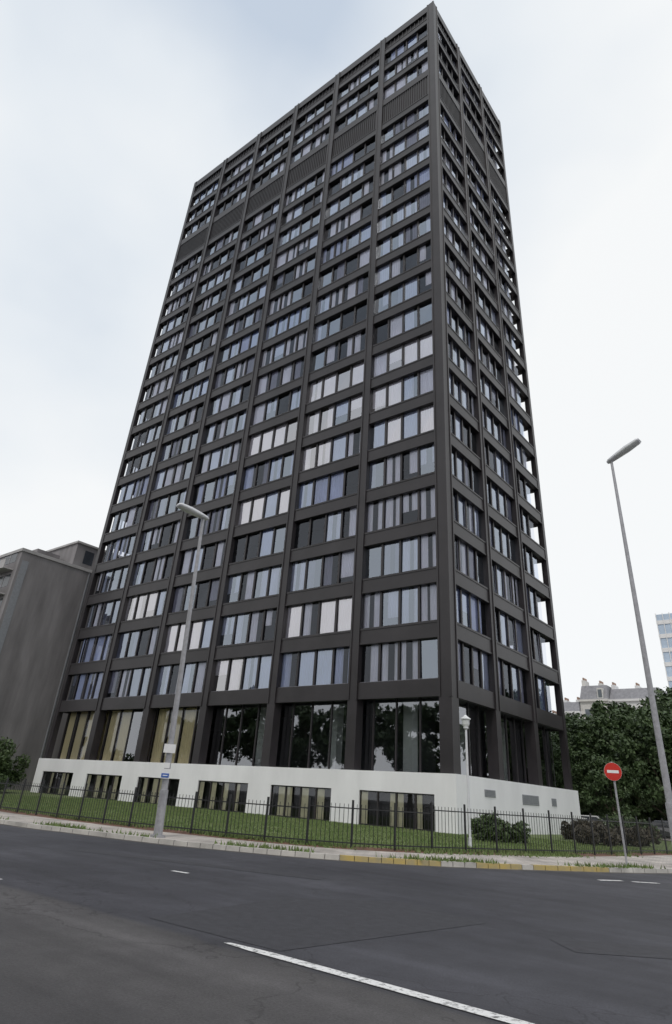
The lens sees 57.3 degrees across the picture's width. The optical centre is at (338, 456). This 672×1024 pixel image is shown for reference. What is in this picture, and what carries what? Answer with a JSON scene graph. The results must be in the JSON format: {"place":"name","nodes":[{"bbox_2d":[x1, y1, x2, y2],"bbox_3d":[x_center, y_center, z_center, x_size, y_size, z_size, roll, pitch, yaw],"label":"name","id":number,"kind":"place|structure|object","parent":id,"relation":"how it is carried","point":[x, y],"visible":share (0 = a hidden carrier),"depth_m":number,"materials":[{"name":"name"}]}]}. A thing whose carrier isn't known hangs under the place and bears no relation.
{"place":"outdoors","nodes":[
{"label":"outdoors","id":0,"kind":"place"},
{"bbox_2d":[0,820,671,1023],"bbox_3d":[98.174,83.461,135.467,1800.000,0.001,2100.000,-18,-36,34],"label":"asphalt road","id":1,"kind":"structure","parent":0,"point":[85,938],"depth_m":7.30,"materials":[{"name":"grey asphalt"}]},
{"bbox_2d":[0,819,671,872],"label":"kerb","id":2,"kind":"structure","parent":1,"relation":"on","point":[330,856],"depth_m":18.24,"materials":[{"name":"concrete"}]},
{"bbox_2d":[0,824,671,873],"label":"gutter","id":3,"kind":"object","parent":1,"relation":"on","point":[334,860],"visible":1,"depth_m":18.16,"materials":[{"name":"grey concrete"}]},
{"bbox_2d":[71,849,671,958],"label":"asphalt repair patch","id":4,"kind":"object","parent":1,"relation":"on","point":[280,924],"visible":1,"depth_m":8.65,"materials":[{"name":"grey asphalt"}]},
{"bbox_2d":[174,870,659,1023],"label":"road marking","id":5,"kind":"object","parent":1,"relation":"on","point":[493,1015],"visible":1,"depth_m":5.88,"materials":[{"name":"white paint"}]},
{"bbox_2d":[0,812,671,867],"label":"pavement","id":6,"kind":"structure","parent":0,"point":[657,861],"depth_m":20.65,"materials":[{"name":"grey concrete"}]},
{"bbox_2d":[150,503,208,837],"bbox_3d":[-5.893,6.912,21.675,1.723,11.077,0.597,19,-32,-25],"label":"street lamp","id":7,"kind":"object","parent":6,"relation":"on","point":[169,748],"visible":0.94,"depth_m":20.99,"materials":[{"name":"grey metal"}]},
{"bbox_2d":[0,809,671,855],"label":"soil border","id":8,"kind":"object","parent":6,"relation":"on","point":[358,848],"visible":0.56,"depth_m":22.07,"materials":[{"name":"brown soil"}]},
{"bbox_2d":[551,733,582,786],"bbox_3d":[21.117,32.122,61.240,9.055,8.903,7.745,6,-29,-4],"label":"deciduous tree","id":9,"kind":"object","parent":6,"relation":"on","point":[555,739],"visible":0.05,"depth_m":61.82,"materials":[{"name":"green plant"}]},
{"bbox_2d":[550,711,588,731],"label":"deciduous tree","id":10,"kind":"object","parent":6,"relation":"on","point":[569,714],"visible":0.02,"depth_m":74.74,"materials":[{"name":"green plant"}]},
{"bbox_2d":[563,697,581,717],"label":"town house","id":11,"kind":"structure","parent":6,"relation":"on","point":[571,707],"depth_m":114.02,"materials":[{"name":"white paint"}]},
{"bbox_2d":[550,713,596,813],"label":"deciduous tree","id":12,"kind":"object","parent":6,"relation":"on","point":[571,733],"visible":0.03,"depth_m":66.36,"materials":[{"name":"green plant"}]},
{"bbox_2d":[552,743,596,812],"bbox_3d":[20.553,29.294,54.570,5.680,7.299,5.258,-10,-32,23],"label":"deciduous tree","id":13,"kind":"object","parent":6,"relation":"on","point":[574,765],"visible":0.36,"depth_m":54.28,"materials":[{"name":"green plant"}]},
{"bbox_2d":[578,678,610,718],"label":"town house","id":14,"kind":"structure","parent":6,"relation":"on","point":[590,695],"depth_m":113.24,"materials":[{"name":"beige paint"}]},
{"bbox_2d":[582,805,606,815],"bbox_3d":[26.547,36.066,61.819,5.617,3.046,4.155,-18,-36,34],"label":"park shrub","id":15,"kind":"object","parent":6,"relation":"on","point":[586,813],"visible":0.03,"depth_m":61.70,"materials":[{"name":"green plant"}]},
{"bbox_2d":[576,713,628,798],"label":"deciduous tree","id":16,"kind":"object","parent":6,"relation":"on","point":[586,718],"depth_m":68.38,"materials":[{"name":"green plant"}]},
{"bbox_2d":[567,711,646,802],"bbox_3d":[25.910,30.571,59.785,8.429,10.831,7.802,-6,-31,18],"label":"deciduous tree","id":17,"kind":"object","parent":6,"relation":"on","point":[601,727],"visible":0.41,"depth_m":60.17,"materials":[{"name":"green plant"}]},
{"bbox_2d":[588,700,636,719],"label":"deciduous tree","id":18,"kind":"object","parent":6,"relation":"on","point":[600,707],"visible":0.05,"depth_m":73.93,"materials":[{"name":"green plant"}]},
{"bbox_2d":[574,753,653,821],"bbox_3d":[23.207,28.936,52.700,6.273,6.410,6.169,-14,-33,29],"label":"deciduous tree","id":19,"kind":"object","parent":6,"relation":"on","point":[628,779],"visible":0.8,"depth_m":52.29,"materials":[{"name":"green plant"}]},
{"bbox_2d":[604,762,627,865],"bbox_3d":[9.656,12.269,21.233,0.580,3.131,0.117,-6,-30,17],"label":"no entry sign","id":20,"kind":"object","parent":6,"relation":"on","point":[612,771],"visible":0.95,"depth_m":21.69,"materials":[{"name":"red metal"}]},
{"bbox_2d":[602,708,671,819],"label":"deciduous tree","id":21,"kind":"object","parent":6,"relation":"on","point":[649,773],"visible":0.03,"depth_m":59.39,"materials":[{"name":"green plant"}]},
{"bbox_2d":[603,709,671,820],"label":"deciduous tree","id":22,"kind":"object","parent":6,"relation":"on","point":[625,755],"visible":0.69,"depth_m":54.96,"materials":[{"name":"green plant"}]},
{"bbox_2d":[609,682,666,708],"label":"town house","id":23,"kind":"structure","parent":6,"relation":"on","point":[633,696],"depth_m":110.76,"materials":[{"name":"white paint"}]},
{"bbox_2d":[606,438,671,842],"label":"street lamp","id":24,"kind":"object","parent":6,"relation":"on","point":[627,448],"visible":1,"depth_m":25.27,"materials":[{"name":"grey metal"}]},
{"bbox_2d":[607,692,671,779],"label":"deciduous tree","id":25,"kind":"object","parent":6,"relation":"on","point":[627,711],"visible":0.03,"depth_m":69.18,"materials":[{"name":"green plant"}]},
{"bbox_2d":[628,803,667,822],"bbox_3d":[30.193,34.259,58.191,6.185,2.929,4.465,-18,-36,34],"label":"park shrub","id":26,"kind":"object","parent":6,"relation":"on","point":[654,815],"visible":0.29,"depth_m":57.61,"materials":[{"name":"green plant"}]},
{"bbox_2d":[636,691,662,710],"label":"deciduous tree","id":27,"kind":"object","parent":6,"relation":"on","point":[646,701],"visible":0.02,"depth_m":84.32,"materials":[{"name":"green plant"}]},
{"bbox_2d":[637,686,671,773],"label":"deciduous tree","id":28,"kind":"object","parent":6,"relation":"on","point":[662,697],"visible":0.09,"depth_m":63.96,"materials":[{"name":"green plant"}]},
{"bbox_2d":[641,697,671,738],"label":"deciduous tree","id":29,"kind":"object","parent":6,"relation":"on","point":[669,713],"visible":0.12,"depth_m":58.09,"materials":[{"name":"green plant"}]},
{"bbox_2d":[655,612,671,687],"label":"glass office block","id":30,"kind":"structure","parent":6,"relation":"on","point":[664,623],"depth_m":139.69,"materials":[{"name":"blue glass"}]},
{"bbox_2d":[0,789,671,868],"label":"lawn","id":31,"kind":"structure","parent":0,"point":[558,836],"depth_m":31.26,"materials":[{"name":"green plant"}]},
{"bbox_2d":[0,752,9,791],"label":"garden shrub","id":32,"kind":"object","parent":31,"relation":"on","point":[2,760],"visible":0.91,"depth_m":50.11,"materials":[{"name":"green plant"}]},
{"bbox_2d":[0,736,30,790],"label":"garden shrub","id":33,"kind":"object","parent":31,"relation":"on","point":[13,775],"visible":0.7,"depth_m":53.68,"materials":[{"name":"green plant"}]},
{"bbox_2d":[0,540,123,790],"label":"concrete apartment block","id":34,"kind":"structure","parent":31,"relation":"on","point":[43,593],"depth_m":70.10,"materials":[{"name":"grey concrete"}]},
{"bbox_2d":[30,1,580,833],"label":"office tower","id":35,"kind":"structure","parent":31,"relation":"on","point":[336,447],"depth_m":57.28,"materials":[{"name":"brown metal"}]},
{"bbox_2d":[439,38,524,437],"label":"window glass","id":36,"kind":"structure","parent":35,"relation":"in","point":[463,251],"depth_m":68.71,"materials":[{"name":"grey glass"}]},
{"bbox_2d":[0,778,671,854],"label":"metal fence","id":37,"kind":"object","parent":31,"relation":"on","point":[351,843],"visible":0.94,"depth_m":22.66,"materials":[{"name":"black metal"}]},
{"bbox_2d":[460,715,472,846],"bbox_3d":[5.284,13.154,25.153,0.440,4.840,0.440,-18,-36,34],"label":"park lantern","id":38,"kind":"object","parent":31,"relation":"on","point":[466,719],"visible":0.91,"depth_m":25.24,"materials":[{"name":"white paint"}]},
{"bbox_2d":[471,812,530,843],"bbox_3d":[7.554,17.632,29.194,2.746,1.354,2.504,4,-29,-1],"label":"garden shrub","id":39,"kind":"object","parent":31,"relation":"on","point":[483,831],"visible":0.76,"depth_m":28.62,"materials":[{"name":"green plant"}]},
{"bbox_2d":[560,818,606,839],"bbox_3d":[14.868,22.625,37.275,2.814,1.292,4.357,-18,-36,34],"label":"garden shrub","id":40,"kind":"object","parent":31,"relation":"on","point":[567,833],"visible":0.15,"depth_m":36.72,"materials":[{"name":"green plant"}]},
{"bbox_2d":[581,815,604,826],"bbox_3d":[20.377,29.904,49.964,4.300,1.359,1.690,-14,-34,29],"label":"parked car","id":41,"kind":"object","parent":31,"relation":"on","point":[586,816],"visible":0.09,"depth_m":49.61,"materials":[{"name":"paint"}]},
{"bbox_2d":[572,820,621,845],"bbox_3d":[13.860,20.236,33.050,2.524,1.275,4.361,-18,-36,34],"label":"garden shrub","id":42,"kind":"object","parent":31,"relation":"on","point":[580,838],"visible":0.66,"depth_m":32.39,"materials":[{"name":"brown plant"}]},
{"bbox_2d":[598,812,661,842],"bbox_3d":[20.131,25.772,42.818,4.192,1.804,3.400,-8,-31,21],"label":"garden shrub","id":43,"kind":"object","parent":31,"relation":"on","point":[614,816],"visible":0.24,"depth_m":42.49,"materials":[{"name":"green plant"}]},
{"bbox_2d":[613,825,661,846],"bbox_3d":[16.825,21.603,35.036,2.405,1.187,4.103,-18,-36,34],"label":"garden shrub","id":44,"kind":"object","parent":31,"relation":"on","point":[643,836],"visible":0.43,"depth_m":34.22,"materials":[{"name":"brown plant"}]},
{"bbox_2d":[651,820,669,836],"bbox_3d":[24.980,28.605,47.037,4.300,1.359,1.690,-16,-35,32],"label":"parked car","id":45,"kind":"object","parent":31,"relation":"on","point":[665,830],"visible":0.14,"depth_m":46.62,"materials":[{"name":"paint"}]},
{"bbox_2d":[0,0,671,712],"label":"sky","id":46,"kind":"structure","parent":0,"point":[112,112],"materials":[{"name":"white"}]}
]}

